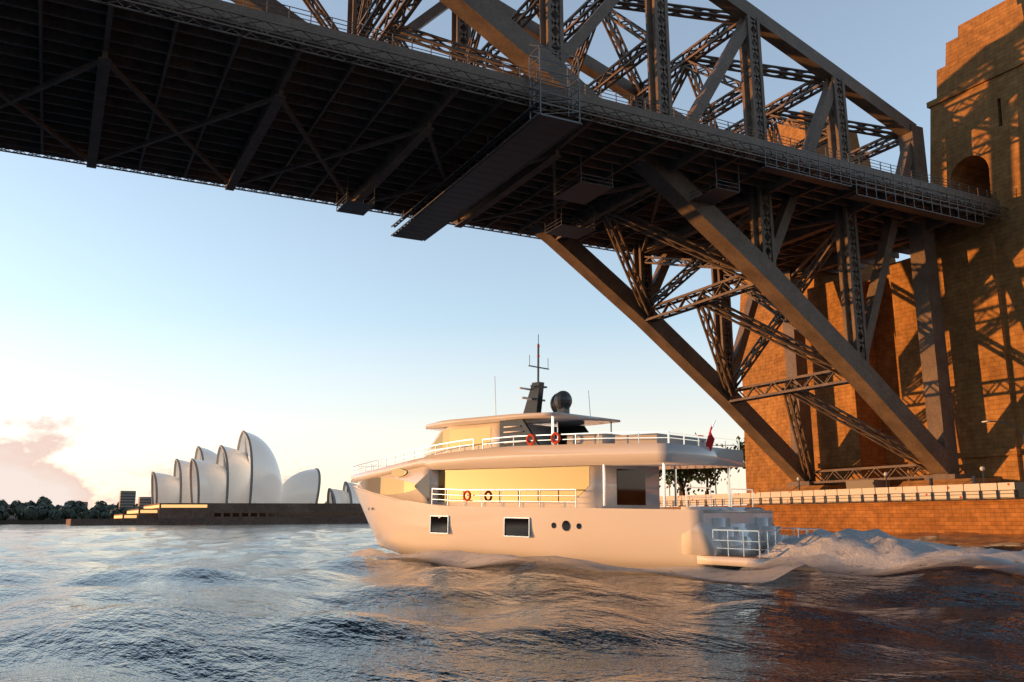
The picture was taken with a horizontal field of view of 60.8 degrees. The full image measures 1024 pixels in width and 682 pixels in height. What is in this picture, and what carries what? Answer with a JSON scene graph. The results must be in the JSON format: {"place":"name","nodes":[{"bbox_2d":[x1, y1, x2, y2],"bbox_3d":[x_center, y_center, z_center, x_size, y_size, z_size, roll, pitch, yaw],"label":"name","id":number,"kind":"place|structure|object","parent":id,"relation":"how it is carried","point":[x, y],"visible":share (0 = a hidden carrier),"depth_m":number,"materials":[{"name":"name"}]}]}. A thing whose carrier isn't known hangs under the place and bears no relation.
{"place":"outdoors","nodes":[
{"label":"outdoors","id":0,"kind":"place"},
{"bbox_2d":[0,491,150,523],"bbox_3d":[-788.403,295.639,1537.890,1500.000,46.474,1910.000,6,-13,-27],"label":"buildings","id":1,"kind":"structure","parent":0,"point":[126,499],"depth_m":1004.72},
{"bbox_2d":[0,495,326,520],"bbox_3d":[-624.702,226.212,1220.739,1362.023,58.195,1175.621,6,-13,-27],"label":"trees","id":2,"kind":"object","parent":1,"relation":"on","point":[43,508],"visible":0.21,"depth_m":744.56,"materials":[{"name":"green plant"}]},
{"bbox_2d":[66,431,367,525],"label":"opera house","id":3,"kind":"structure","parent":0,"point":[242,484],"depth_m":528.87,"materials":[{"name":"tile"}]},
{"bbox_2d":[0,0,1004,506],"label":"sky","id":4,"kind":"structure","parent":0,"point":[165,318],"materials":[{"name":"blue"}]},
{"bbox_2d":[0,417,289,509],"bbox_3d":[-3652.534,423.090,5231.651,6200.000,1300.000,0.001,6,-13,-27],"label":"cloud","id":5,"kind":"structure","parent":4,"relation":"in","point":[28,472],"depth_m":5515.67,"materials":[{"name":"white"}]},
{"bbox_2d":[0,0,1008,278],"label":"bridge deck","id":6,"kind":"structure","parent":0,"point":[228,96],"depth_m":110.31,"materials":[{"name":"metal"}]},
{"bbox_2d":[232,0,977,486],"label":"arch trusses","id":7,"kind":"object","parent":6,"relation":"on","point":[512,36],"visible":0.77,"depth_m":140.16,"materials":[{"name":"metal"}]},
{"bbox_2d":[336,45,984,240],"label":"maintenance gantries","id":8,"kind":"object","parent":6,"relation":"on","point":[539,134],"visible":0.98,"depth_m":119.64,"materials":[{"name":"grey metal"}]},
{"bbox_2d":[0,523,1023,681],"bbox_3d":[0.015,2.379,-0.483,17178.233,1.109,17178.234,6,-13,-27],"label":"harbour water","id":9,"kind":"structure","parent":0,"point":[219,603],"depth_m":20.72,"materials":[{"name":"blue liquid"}]},
{"bbox_2d":[351,334,819,569],"bbox_3d":[0.760,6.617,53.225,34.545,14.050,7.309,-9,-15,43],"label":"motor yacht","id":10,"kind":"object","parent":9,"relation":"on","point":[523,484],"visible":0.92,"depth_m":47.69,"materials":[{"name":"white"}]},
{"bbox_2d":[350,528,1023,582],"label":"wake foam","id":11,"kind":"object","parent":9,"relation":"in","point":[878,550],"visible":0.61,"depth_m":37.02,"materials":[{"name":"white"}]},
{"bbox_2d":[740,257,895,310],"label":"pylon","id":12,"kind":"object","parent":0,"point":[820,278],"visible":0.07,"depth_m":180.71,"materials":[{"name":"stone"}]},
{"bbox_2d":[660,499,1023,533],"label":"quay land","id":13,"kind":"structure","parent":0,"point":[1003,516],"depth_m":127.43,"materials":[{"name":"stone"}]},
{"bbox_2d":[659,432,745,506],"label":"park trees","id":14,"kind":"object","parent":13,"relation":"on","point":[688,474],"visible":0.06,"depth_m":205.42,"materials":[{"name":"green plant"}]},
{"bbox_2d":[740,110,870,504],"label":"bridge tower","id":15,"kind":"structure","parent":13,"relation":"on","point":[764,473],"depth_m":185.10,"materials":[{"name":"brown stone"}]},
{"bbox_2d":[660,420,1023,506],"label":"quay furniture","id":16,"kind":"object","parent":13,"relation":"on","point":[972,491],"visible":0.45,"depth_m":135.72,"materials":[{"name":"white stone"}]},
{"bbox_2d":[754,233,1023,504],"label":"abutment tower","id":17,"kind":"structure","parent":13,"relation":"on","point":[975,337],"depth_m":147.34,"materials":[{"name":"stone"}]},
{"bbox_2d":[926,0,1023,481],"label":"bridge tower","id":18,"kind":"structure","parent":13,"relation":"on","point":[985,46],"depth_m":145.46,"materials":[{"name":"brown stone"}]},
{"bbox_2d":[930,64,1023,249],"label":"pylon","id":19,"kind":"object","parent":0,"point":[976,136],"visible":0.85,"depth_m":146.00,"materials":[{"name":"stone"}]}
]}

